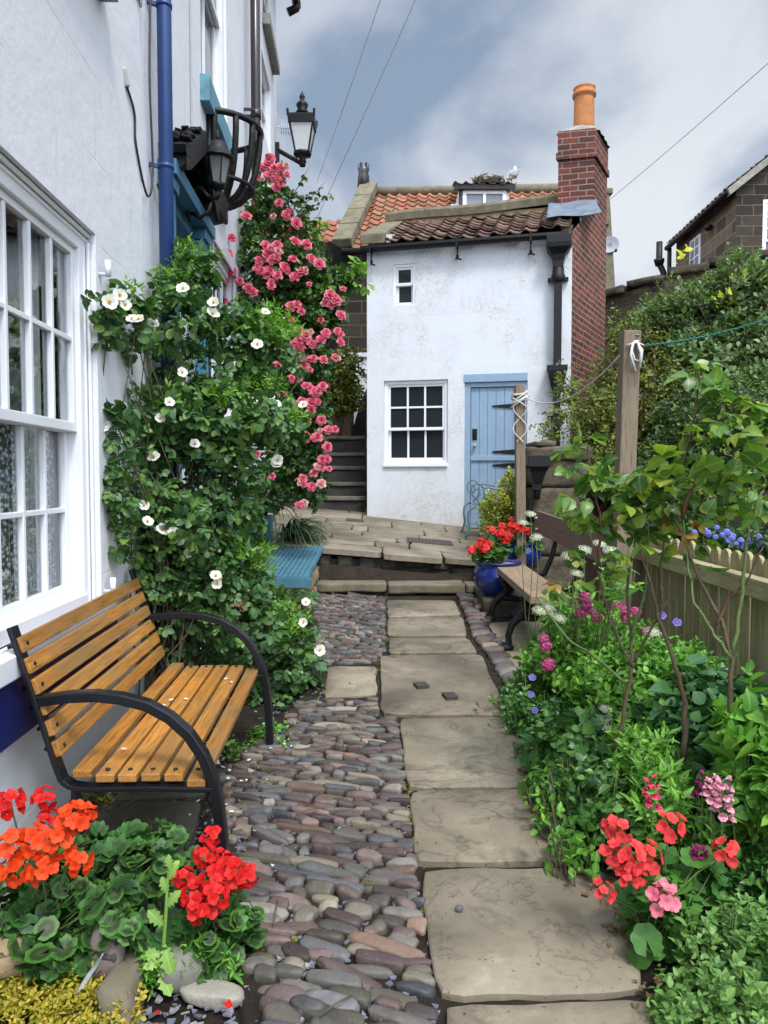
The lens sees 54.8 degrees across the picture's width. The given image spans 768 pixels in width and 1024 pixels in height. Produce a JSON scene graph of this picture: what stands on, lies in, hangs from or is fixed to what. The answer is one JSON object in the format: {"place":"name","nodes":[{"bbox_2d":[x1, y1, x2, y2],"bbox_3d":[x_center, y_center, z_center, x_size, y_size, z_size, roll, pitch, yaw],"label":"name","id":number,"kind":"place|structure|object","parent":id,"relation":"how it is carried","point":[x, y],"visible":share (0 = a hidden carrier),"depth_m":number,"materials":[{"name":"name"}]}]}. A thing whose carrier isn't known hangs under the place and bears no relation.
{"place":"outdoors","nodes":[
{"label":"outdoors","id":0,"kind":"place"},
{"bbox_2d":[276,119,290,135],"bbox_3d":[-1.908,-5.093,12.787,0.614,3.323,0.052,0,3,0],"label":"television aerial","id":1,"kind":"object","parent":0,"point":[283,127],"visible":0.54,"depth_m":12.71,"materials":[{"name":"metal"}]},
{"bbox_2d":[180,592,440,1023],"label":"cobbled paving","id":2,"kind":"structure","parent":0,"point":[289,998],"depth_m":2.65,"materials":[{"name":"stone"}]},
{"bbox_2d":[155,723,291,1013],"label":"fallen petals","id":3,"kind":"object","parent":2,"relation":"on","point":[228,777],"depth_m":2.85,"materials":[{"name":"plant"}]},
{"bbox_2d":[199,596,429,973],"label":"joint weeds","id":4,"kind":"object","parent":2,"relation":"on","point":[294,939],"visible":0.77,"depth_m":3.16,"materials":[{"name":"green plant"}]},
{"bbox_2d":[120,746,615,1016],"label":"fallen twigs","id":5,"kind":"object","parent":2,"relation":"on","point":[333,1005],"visible":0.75,"depth_m":2.48,"materials":[{"name":"wood"}]},
{"bbox_2d":[254,506,494,565],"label":"terrace","id":6,"kind":"structure","parent":0,"point":[387,538],"depth_m":8.67,"materials":[{"name":"stone"}]},
{"bbox_2d":[255,515,273,540],"bbox_3d":[-1.320,0.171,7.963,0.250,0.273,0.255,0,3,0],"label":"planter box","id":7,"kind":"object","parent":6,"relation":"on","point":[270,519],"visible":0.34,"depth_m":7.86,"materials":[{"name":"teal paint"}]},
{"bbox_2d":[248,484,314,534],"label":"strap plant","id":8,"kind":"object","parent":7,"relation":"in","point":[266,503],"visible":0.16,"depth_m":7.82,"materials":[{"name":"green plant"}]},
{"bbox_2d":[275,516,338,550],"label":"strap plant","id":9,"kind":"object","parent":6,"relation":"on","point":[292,530],"visible":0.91,"depth_m":7.89,"materials":[{"name":"green plant"}]},
{"bbox_2d":[346,518,363,521],"bbox_3d":[-0.382,0.106,9.764,0.232,0.044,0.174,0,3,0],"label":"drain grate","id":10,"kind":"object","parent":6,"relation":"on","point":[356,520],"visible":1,"depth_m":9.74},
{"bbox_2d":[406,537,453,545],"bbox_3d":[0.528,0.340,8.573,0.532,0.077,0.274,0,3,0],"label":"drain grate","id":11,"kind":"object","parent":6,"relation":"on","point":[430,541],"visible":1,"depth_m":8.57,"materials":[{"name":"metal"}]},
{"bbox_2d":[460,480,509,539],"bbox_3d":[1.368,-0.208,9.185,0.809,1.074,0.514,0,3,0],"label":"garden chair","id":12,"kind":"object","parent":6,"relation":"on","point":[474,503],"visible":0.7,"depth_m":9.02,"materials":[{"name":"blue metal"}]},
{"bbox_2d":[473,466,527,544],"bbox_3d":[1.298,-0.022,7.961,0.676,0.946,0.413,0,3,-9],"label":"euonymus","id":13,"kind":"object","parent":6,"relation":"on","point":[501,508],"visible":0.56,"depth_m":7.90,"materials":[{"name":"green plant"}]},
{"bbox_2d":[0,451,767,1023],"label":"ground","id":14,"kind":"structure","parent":0,"point":[248,715],"depth_m":4.21,"materials":[{"name":"soil"}]},
{"bbox_2d":[0,932,22,978],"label":"tan stone","id":15,"kind":"object","parent":14,"relation":"on","point":[8,969],"visible":0.45,"depth_m":1.96,"materials":[{"name":"stone"}]},
{"bbox_2d":[0,950,147,1023],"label":"golden clover","id":16,"kind":"object","parent":14,"relation":"on","point":[17,992],"visible":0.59,"depth_m":1.92,"materials":[{"name":"yellow plant"}]},
{"bbox_2d":[76,953,102,994],"bbox_3d":[-0.737,1.156,1.858,0.070,0.110,0.013,0,3,0],"label":"feather","id":17,"kind":"object","parent":16,"relation":"on","point":[88,975],"visible":1,"depth_m":1.86,"materials":[{"name":"white"}]},
{"bbox_2d":[89,926,125,979],"bbox_3d":[-0.756,1.191,2.020,0.097,0.154,0.072,5,-11,0],"label":"standing stone","id":18,"kind":"object","parent":16,"relation":"on","point":[113,955],"visible":0.6,"depth_m":2.00,"materials":[{"name":"stone"}]},
{"bbox_2d":[8,760,149,899],"bbox_3d":[-1.072,1.175,2.855,0.397,0.192,1.188,0,3,0],"label":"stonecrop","id":19,"kind":"object","parent":14,"relation":"on","point":[96,796],"visible":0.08,"depth_m":2.97,"materials":[{"name":"green plant"}]},
{"bbox_2d":[0,784,206,991],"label":"geranium","id":20,"kind":"object","parent":14,"relation":"on","point":[124,864],"visible":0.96,"depth_m":2.02,"materials":[{"name":"green plant"}]},
{"bbox_2d":[96,947,149,1023],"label":"edging stone","id":21,"kind":"object","parent":14,"relation":"on","point":[122,980],"visible":0.6,"depth_m":1.93,"materials":[{"name":"stone"}]},
{"bbox_2d":[0,0,300,906],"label":"terraced house","id":22,"kind":"structure","parent":14,"relation":"on","point":[106,106],"depth_m":3.21,"materials":[{"name":"white paint"}]},
{"bbox_2d":[0,153,115,688],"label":"window","id":23,"kind":"structure","parent":22,"relation":"in","point":[47,545],"depth_m":3.07,"materials":[{"name":"white paint"}]},
{"bbox_2d":[100,0,117,1],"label":"window","id":24,"kind":"structure","parent":22,"relation":"in","point":[100,0],"depth_m":3.27,"materials":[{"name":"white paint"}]},
{"bbox_2d":[176,246,181,478],"bbox_3d":[-1.452,-0.618,4.900,0.065,2.600,0.820,0,3,-2],"label":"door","id":25,"kind":"structure","parent":22,"relation":"in","point":[180,466],"depth_m":5.21,"materials":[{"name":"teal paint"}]},
{"bbox_2d":[186,129,234,221],"bbox_3d":[-1.154,-2.229,4.906,0.332,0.598,0.224,0,3,0],"label":"wall lantern","id":26,"kind":"object","parent":22,"relation":"attached to","point":[221,159],"depth_m":4.87,"materials":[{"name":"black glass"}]},
{"bbox_2d":[200,0,231,152],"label":"window","id":27,"kind":"structure","parent":22,"relation":"in","point":[212,96],"depth_m":6.30,"materials":[{"name":"white paint"}]},
{"bbox_2d":[214,252,240,476],"bbox_3d":[-1.407,-1.200,6.398,0.151,1.870,1.100,0,3,-2],"label":"window","id":28,"kind":"structure","parent":22,"relation":"in","point":[226,290],"depth_m":6.64,"materials":[{"name":"white paint"}]},
{"bbox_2d":[206,107,263,224],"bbox_3d":[-1.196,-2.813,6.077,0.415,0.642,0.775,0,3,0],"label":"manger basket","id":29,"kind":"object","parent":22,"relation":"attached to","point":[243,194],"visible":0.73,"depth_m":5.92,"materials":[{"name":"black metal"}]},
{"bbox_2d":[261,64,267,144],"bbox_3d":[-1.594,-5.228,9.543,0.106,0.900,0.950,0,3,-2],"label":"window","id":30,"kind":"structure","parent":22,"relation":"in","point":[264,88],"depth_m":9.94,"materials":[{"name":"white paint"}]},
{"bbox_2d":[262,0,279,74],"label":"window","id":31,"kind":"structure","parent":22,"relation":"in","point":[266,17],"depth_m":9.66,"materials":[{"name":"white paint"}]},
{"bbox_2d":[275,91,317,166],"bbox_3d":[-1.261,-5.466,10.568,0.603,1.058,0.411,0,3,0],"label":"street lamp","id":32,"kind":"object","parent":22,"relation":"attached to","point":[303,123],"visible":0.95,"depth_m":10.47,"materials":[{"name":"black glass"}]},
{"bbox_2d":[224,153,374,514],"bbox_3d":[-0.981,-1.621,6.992,1.553,3.673,1.137,2,3,41],"label":"pink rose","id":33,"kind":"object","parent":22,"relation":"attached to","point":[310,287],"visible":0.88,"depth_m":6.85,"materials":[{"name":"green plant"}]},
{"bbox_2d":[81,752,219,932],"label":"paving slabs","id":34,"kind":"structure","parent":14,"relation":"on","point":[163,805],"depth_m":2.95,"materials":[{"name":"stone"}]},
{"bbox_2d":[6,569,273,898],"bbox_3d":[-0.877,0.767,3.002,0.756,0.926,1.296,0,3,0],"label":"park bench","id":35,"kind":"object","parent":34,"relation":"on","point":[157,737],"visible":0.95,"depth_m":2.65,"materials":[{"name":"brown wood"}]},
{"bbox_2d":[120,678,232,749],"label":"fallen petals","id":36,"kind":"object","parent":35,"relation":"on","point":[164,705],"visible":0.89,"depth_m":3.09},
{"bbox_2d":[141,854,180,996],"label":"poppy plant","id":37,"kind":"object","parent":14,"relation":"on","point":[166,958],"visible":0.98,"depth_m":2.01,"materials":[{"name":"green plant"}]},
{"bbox_2d":[156,946,204,993],"bbox_3d":[-0.563,1.262,2.056,0.139,0.118,0.125,0,3,0],"label":"round stone","id":38,"kind":"object","parent":14,"relation":"on","point":[177,978],"visible":0.47,"depth_m":2.01,"materials":[{"name":"stone"}]},
{"bbox_2d":[130,932,244,1001],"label":"impatiens","id":39,"kind":"object","parent":14,"relation":"on","point":[150,974],"visible":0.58,"depth_m":2.04,"materials":[{"name":"green plant"}]},
{"bbox_2d":[80,232,329,719],"bbox_3d":[-0.842,-0.121,3.970,1.017,2.887,1.783,0,3,0],"label":"white rose","id":40,"kind":"object","parent":14,"relation":"on","point":[192,551],"visible":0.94,"depth_m":3.97,"materials":[{"name":"green plant"}]},
{"bbox_2d":[153,825,267,982],"bbox_3d":[-0.494,1.116,2.127,0.304,0.394,0.294,0,3,0],"label":"geranium","id":41,"kind":"object","parent":14,"relation":"on","point":[205,909],"visible":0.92,"depth_m":2.07,"materials":[{"name":"red plant"}]},
{"bbox_2d":[28,685,439,1023],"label":"slate chips","id":42,"kind":"object","parent":14,"relation":"on","point":[226,1012],"visible":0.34,"depth_m":2.00,"materials":[{"name":"stone"}]},
{"bbox_2d":[221,717,291,894],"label":"wall weeds","id":43,"kind":"object","parent":14,"relation":"on","point":[235,752],"depth_m":3.68,"materials":[{"name":"green plant"}]},
{"bbox_2d":[226,546,322,624],"bbox_3d":[-1.015,0.672,6.962,0.810,0.564,1.650,0,3,0],"label":"lidded box","id":44,"kind":"object","parent":14,"relation":"on","point":[298,568],"visible":0.38,"depth_m":6.65,"materials":[{"name":"teal paint"}]},
{"bbox_2d":[279,439,366,511],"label":"stone stairs","id":45,"kind":"structure","parent":14,"relation":"on","point":[345,446],"depth_m":11.36,"materials":[{"name":"stone"}]},
{"bbox_2d":[288,436,366,499],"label":"stair treads","id":46,"kind":"object","parent":45,"relation":"on","point":[348,468],"visible":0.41,"depth_m":11.32,"materials":[{"name":"stone"}]},
{"bbox_2d":[308,344,366,435],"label":"stair shrub","id":47,"kind":"object","parent":46,"relation":"on","point":[341,385],"visible":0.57,"depth_m":12.34,"materials":[{"name":"green plant"}]},
{"bbox_2d":[280,219,366,444],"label":"stone house","id":48,"kind":"structure","parent":14,"relation":"on","point":[360,424],"depth_m":13.37,"materials":[{"name":"stone"}]},
{"bbox_2d":[316,0,415,219],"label":"overhead cable","id":49,"kind":"object","parent":48,"relation":"attached to","point":[371,98],"visible":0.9,"depth_m":10.20,"materials":[{"name":"rubber"}]},
{"bbox_2d":[316,580,474,594],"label":"stone steps","id":50,"kind":"structure","parent":14,"relation":"on","point":[379,587],"depth_m":7.31,"materials":[{"name":"stone"}]},
{"bbox_2d":[317,553,474,574],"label":"terrace wall","id":51,"kind":"structure","parent":14,"relation":"on","point":[381,562],"depth_m":7.78,"materials":[{"name":"stone"}]},
{"bbox_2d":[325,162,617,435],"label":"stone house","id":52,"kind":"structure","parent":14,"relation":"on","point":[367,209],"depth_m":13.93,"materials":[{"name":"tile"}]},
{"bbox_2d":[316,0,380,182],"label":"overhead cable","id":53,"kind":"object","parent":52,"relation":"attached to","point":[351,84],"visible":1,"depth_m":10.81,"materials":[{"name":"rubber"}]},
{"bbox_2d":[470,173,505,184],"bbox_3d":[2.003,-6.365,14.289,0.685,0.207,0.612,0,3,0],"label":"nest","id":54,"kind":"object","parent":52,"relation":"on","point":[494,179],"visible":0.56,"depth_m":14.11,"materials":[{"name":"plant"}]},
{"bbox_2d":[506,166,518,182],"bbox_3d":[2.590,-6.781,14.914,0.264,0.367,0.172,0,3,0],"label":"gull","id":55,"kind":"object","parent":52,"relation":"on","point":[513,173],"visible":1,"depth_m":14.85,"materials":[{"name":"ceramic"}]},
{"bbox_2d":[607,63,767,201],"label":"overhead cable","id":56,"kind":"object","parent":52,"relation":"attached to","point":[695,126],"visible":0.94,"depth_m":8.36,"materials":[{"name":"rubber"}]},
{"bbox_2d":[360,83,609,527],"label":"cottage","id":57,"kind":"structure","parent":14,"relation":"on","point":[495,302],"depth_m":10.02,"materials":[{"name":"white paint"}]},
{"bbox_2d":[393,264,414,306],"bbox_3d":[0.285,-3.083,10.111,0.308,0.564,0.106,1,3,13],"label":"window","id":58,"kind":"structure","parent":57,"relation":"in","point":[403,275],"depth_m":10.11,"materials":[{"name":"white paint"}]},
{"bbox_2d":[383,380,447,466],"bbox_3d":[0.440,-1.210,10.154,0.887,1.178,0.166,1,3,13],"label":"window","id":59,"kind":"structure","parent":57,"relation":"in","point":[415,412],"depth_m":10.19,"materials":[{"name":"white paint"}]},
{"bbox_2d":[470,387,514,527],"bbox_3d":[1.514,-0.503,9.931,0.710,2.325,0.096,1,3,13],"label":"door","id":60,"kind":"structure","parent":57,"relation":"in","point":[488,466],"depth_m":9.95,"materials":[{"name":"blue paint"}]},
{"bbox_2d":[606,236,618,254],"bbox_3d":[3.530,-4.220,11.712,0.386,0.300,0.157,2,3,41],"label":"satellite dish","id":61,"kind":"object","parent":57,"relation":"attached to","point":[612,243],"visible":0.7,"depth_m":11.71,"materials":[{"name":"white plastic"}]},
{"bbox_2d":[473,566,558,617],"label":"stone platform","id":62,"kind":"structure","parent":14,"relation":"on","point":[504,609],"depth_m":6.50,"materials":[{"name":"stone"}]},
{"bbox_2d":[473,559,521,595],"bbox_3d":[1.035,0.600,6.753,0.440,0.303,0.440,0,3,0],"label":"plant pot","id":63,"kind":"object","parent":62,"relation":"on","point":[486,577],"visible":0.72,"depth_m":6.59,"materials":[{"name":"blue ceramic"}]},
{"bbox_2d":[466,537,510,563],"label":"geranium","id":64,"kind":"object","parent":63,"relation":"in","point":[481,549],"visible":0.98,"depth_m":6.66,"materials":[{"name":"red plant"}]},
{"bbox_2d":[511,385,527,565],"bbox_3d":[1.326,-0.308,7.293,0.171,1.870,0.171,0,3,0],"label":"line post","id":65,"kind":"object","parent":62,"relation":"on","point":[518,405],"visible":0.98,"depth_m":7.24,"materials":[{"name":"brown wood"}]},
{"bbox_2d":[525,355,619,403],"bbox_3d":[1.412,-0.978,5.898,0.011,0.198,2.733,0,3,-1],"label":"washing line","id":66,"kind":"object","parent":65,"relation":"attached to","point":[608,367],"visible":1,"depth_m":5.25,"materials":[{"name":"white fabric"}]},
{"bbox_2d":[499,540,541,567],"bbox_3d":[1.360,0.435,7.527,0.480,0.263,0.480,0,3,0],"label":"plant pot","id":67,"kind":"object","parent":62,"relation":"on","point":[513,556],"visible":0.36,"depth_m":7.33,"materials":[{"name":"blue ceramic"}]},
{"bbox_2d":[485,516,543,558],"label":"geranium","id":68,"kind":"object","parent":67,"relation":"in","point":[504,537],"visible":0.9,"depth_m":7.24,"materials":[{"name":"red plant"}]},
{"bbox_2d":[525,440,592,588],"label":"stone pillar","id":69,"kind":"structure","parent":14,"relation":"on","point":[554,487],"depth_m":7.51,"materials":[{"name":"stone"}]},
{"bbox_2d":[525,455,550,499],"bbox_3d":[1.473,-0.341,7.352,0.310,0.442,0.219,0,3,0],"label":"rain hopper","id":70,"kind":"object","parent":69,"relation":"attached to","point":[537,467],"visible":0.84,"depth_m":7.27,"materials":[{"name":"black metal"}]},
{"bbox_2d":[487,612,681,773],"bbox_3d":[0.957,0.874,3.349,0.782,0.804,1.894,-1,3,-21],"label":"periwinkle","id":71,"kind":"object","parent":14,"relation":"on","point":[526,706],"visible":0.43,"depth_m":3.75,"materials":[{"name":"green plant"}]},
{"bbox_2d":[507,592,662,701],"bbox_3d":[1.144,0.786,4.045,0.743,0.752,0.944,-1,3,-22],"label":"valerian","id":72,"kind":"object","parent":14,"relation":"on","point":[546,665],"visible":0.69,"depth_m":3.98,"materials":[{"name":"green plant"}]},
{"bbox_2d":[517,706,654,830],"bbox_3d":[0.849,1.048,3.124,0.579,0.516,0.772,-1,3,-12],"label":"woundwort","id":73,"kind":"object","parent":14,"relation":"on","point":[555,742],"visible":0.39,"depth_m":3.06,"materials":[{"name":"green plant"}]},
{"bbox_2d":[527,749,666,878],"bbox_3d":[0.796,1.092,2.756,0.424,0.435,0.843,-1,3,-27],"label":"bedding plant","id":74,"kind":"object","parent":14,"relation":"on","point":[595,793],"visible":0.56,"depth_m":2.65,"materials":[{"name":"green plant"}]},
{"bbox_2d":[586,557,610,623],"bbox_3d":[1.653,0.625,5.533,0.065,0.761,1.201,0,3,0],"label":"board fence","id":75,"kind":"object","parent":14,"relation":"on","point":[591,573],"visible":0.02,"depth_m":5.84,"materials":[{"name":"brown wood"}]},
{"bbox_2d":[537,424,700,751],"bbox_3d":[0.863,0.281,2.711,0.530,1.229,0.498,2,4,44],"label":"garden rose","id":76,"kind":"object","parent":14,"relation":"on","point":[627,493],"visible":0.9,"depth_m":2.68,"materials":[{"name":"green plant"}]},
{"bbox_2d":[529,296,723,522],"bbox_3d":[2.890,-1.118,8.441,1.687,2.905,2.174,2,3,41],"label":"cotoneaster","id":77,"kind":"object","parent":14,"relation":"on","point":[600,417],"visible":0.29,"depth_m":8.35,"materials":[{"name":"green plant"}]},
{"bbox_2d":[517,511,735,793],"bbox_3d":[1.045,0.616,3.335,0.539,1.163,2.104,0,3,0],"label":"yarrow","id":78,"kind":"object","parent":14,"relation":"on","point":[559,616],"visible":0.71,"depth_m":3.85,"materials":[{"name":"green plant"}]},
{"bbox_2d":[610,330,643,623],"bbox_3d":[1.493,-0.026,4.565,0.138,2.151,0.221,0,3,0],"label":"line post","id":79,"kind":"object","parent":14,"relation":"on","point":[630,352],"visible":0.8,"depth_m":4.50,"materials":[{"name":"brown wood"}]},
{"bbox_2d":[645,318,767,345],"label":"washing line","id":80,"kind":"object","parent":79,"relation":"attached to","point":[721,332],"visible":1,"depth_m":4.02,"materials":[{"name":"green plastic"}]},
{"bbox_2d":[552,631,738,744],"bbox_3d":[1.176,0.879,3.378,0.708,0.669,1.091,-1,3,-30],"label":"bedding plant","id":81,"kind":"object","parent":14,"relation":"on","point":[590,681],"visible":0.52,"depth_m":3.33,"materials":[{"name":"green plant"}]},
{"bbox_2d":[600,684,700,844],"bbox_3d":[0.969,0.966,2.644,0.380,0.613,0.708,0,3,0],"label":"toadflax","id":82,"kind":"object","parent":14,"relation":"on","point":[638,757],"visible":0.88,"depth_m":2.56,"materials":[{"name":"green plant"}]},
{"bbox_2d":[605,249,767,390],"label":"garden wall","id":83,"kind":"structure","parent":14,"relation":"on","point":[624,298],"depth_m":11.28,"materials":[{"name":"stone"}]},
{"bbox_2d":[619,654,767,787],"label":"bergenia","id":84,"kind":"object","parent":14,"relation":"on","point":[703,687],"visible":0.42,"depth_m":2.83,"materials":[{"name":"green plant"}]},
{"bbox_2d":[625,242,767,418],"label":"olearia","id":85,"kind":"object","parent":14,"relation":"on","point":[739,299],"visible":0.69,"depth_m":8.31,"materials":[{"name":"green plant"}]},
{"bbox_2d":[631,535,767,697],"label":"picket fence","id":86,"kind":"object","parent":14,"relation":"on","point":[752,642],"visible":0.47,"depth_m":3.75,"materials":[{"name":"brown wood"}]},
{"bbox_2d":[636,371,767,516],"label":"dark shrub","id":87,"kind":"object","parent":14,"relation":"on","point":[677,417],"visible":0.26,"depth_m":7.22,"materials":[{"name":"green plant"}]},
{"bbox_2d":[637,502,767,559],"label":"blue hydrangea","id":88,"kind":"object","parent":14,"relation":"on","point":[732,538],"visible":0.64,"depth_m":4.39,"materials":[{"name":"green plant"}]},
{"bbox_2d":[691,770,713,882],"bbox_3d":[0.968,1.049,2.257,0.094,0.498,0.187,1,3,20],"label":"snapdragon","id":89,"kind":"object","parent":14,"relation":"on","point":[702,847],"visible":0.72,"depth_m":2.27,"materials":[{"name":"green plant"}]},
{"bbox_2d":[639,359,767,760],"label":"garden rose","id":90,"kind":"object","parent":14,"relation":"on","point":[751,440],"visible":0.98,"depth_m":2.46,"materials":[{"name":"green plant"}]},
{"bbox_2d":[644,888,767,1023],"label":"catmint","id":91,"kind":"object","parent":14,"relation":"on","point":[726,965],"visible":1,"depth_m":1.93,"materials":[{"name":"green plant"}]},
{"bbox_2d":[649,748,767,896],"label":"bedding plant","id":92,"kind":"object","parent":14,"relation":"on","point":[761,851],"visible":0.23,"depth_m":2.34,"materials":[{"name":"green plant"}]},
{"bbox_2d":[654,154,767,276],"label":"stone house","id":93,"kind":"structure","parent":14,"relation":"on","point":[735,213],"depth_m":16.01,"materials":[{"name":"brown stone"}]},
{"bbox_2d":[689,233,700,264],"bbox_3d":[7.554,-6.279,17.986,0.046,0.750,0.640,0,3,2],"label":"window","id":94,"kind":"structure","parent":93,"relation":"in","point":[695,254],"depth_m":17.90,"materials":[{"name":"white paint"}]},
{"bbox_2d":[762,200,767,248],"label":"window","id":95,"kind":"structure","parent":93,"relation":"in","point":[765,202],"depth_m":15.73,"materials":[{"name":"white paint"}]},
{"bbox_2d":[699,773,736,881],"bbox_3d":[1.004,1.042,2.237,0.106,0.523,0.095,1,3,17],"label":"snapdragon","id":96,"kind":"object","parent":14,"relation":"on","point":[717,787],"visible":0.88,"depth_m":2.22,"materials":[{"name":"pink plant"}]},
{"bbox_2d":[694,659,767,855],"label":"hydrangea","id":97,"kind":"object","parent":14,"relation":"on","point":[736,740],"visible":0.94,"depth_m":2.30,"materials":[{"name":"green plant"}]},
{"bbox_2d":[704,843,767,928],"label":"bedding plant","id":98,"kind":"object","parent":14,"relation":"on","point":[744,879],"visible":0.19,"depth_m":2.18,"materials":[{"name":"green plant"}]},
{"bbox_2d":[309,594,695,1023],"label":"flagstone path","id":99,"kind":"structure","parent":0,"point":[537,934],"depth_m":2.63,"materials":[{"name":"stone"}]},
{"bbox_2d":[172,661,664,1008],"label":"leaf litter","id":100,"kind":"object","parent":99,"relation":"on","point":[616,928],"visible":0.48,"depth_m":2.38,"materials":[{"name":"plant"}]},
{"bbox_2d":[455,905,462,911],"bbox_3d":[0.237,1.248,2.333,0.026,0.020,0.020,0,3,0],"label":"pebble","id":101,"kind":"object","parent":99,"relation":"on","point":[458,908],"visible":1,"depth_m":2.33,"materials":[{"name":"grey stone"}]},
{"bbox_2d":[456,593,556,686],"bbox_3d":[1.080,0.956,5.852,0.819,0.208,2.953,0,3,0],"label":"cobbled margin","id":102,"kind":"object","parent":99,"relation":"on","point":[487,641],"visible":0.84,"depth_m":5.69,"materials":[{"name":"stone"}]},
{"bbox_2d":[476,694,611,886],"bbox_3d":[0.659,1.090,3.270,0.320,0.311,1.705,0,3,0],"label":"ivy trailer","id":103,"kind":"object","parent":99,"relation":"on","point":[575,843],"visible":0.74,"depth_m":2.56,"materials":[{"name":"green plant"}]},
{"bbox_2d":[484,511,611,649],"bbox_3d":[1.175,0.478,5.927,0.690,0.994,2.305,0,3,0],"label":"plank bench","id":104,"kind":"object","parent":99,"relation":"on","point":[556,529],"visible":0.58,"depth_m":5.80,"materials":[{"name":"wood"}]},
{"bbox_2d":[598,871,607,879],"bbox_3d":[0.731,1.245,2.526,0.071,0.036,0.047,0,3,0],"label":"pebble","id":105,"kind":"object","parent":99,"relation":"on","point":[603,873],"visible":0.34,"depth_m":2.52,"materials":[{"name":"grey stone"}]},
{"bbox_2d":[641,774,664,859],"bbox_3d":[0.828,1.047,2.282,0.104,0.499,0.076,-3,4,-45],"label":"snapdragon","id":106,"kind":"object","parent":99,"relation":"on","point":[649,803],"visible":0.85,"depth_m":2.26,"materials":[{"name":"pink plant"}]},
{"bbox_2d":[593,812,739,969],"bbox_3d":[0.849,1.090,2.183,0.350,0.450,0.485,2,3,33],"label":"geranium","id":107,"kind":"object","parent":99,"relation":"on","point":[660,890],"visible":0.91,"depth_m":2.12,"materials":[{"name":"red plant"}]},
{"bbox_2d":[276,0,767,286],"label":"sky","id":108,"kind":"structure","parent":0,"point":[466,89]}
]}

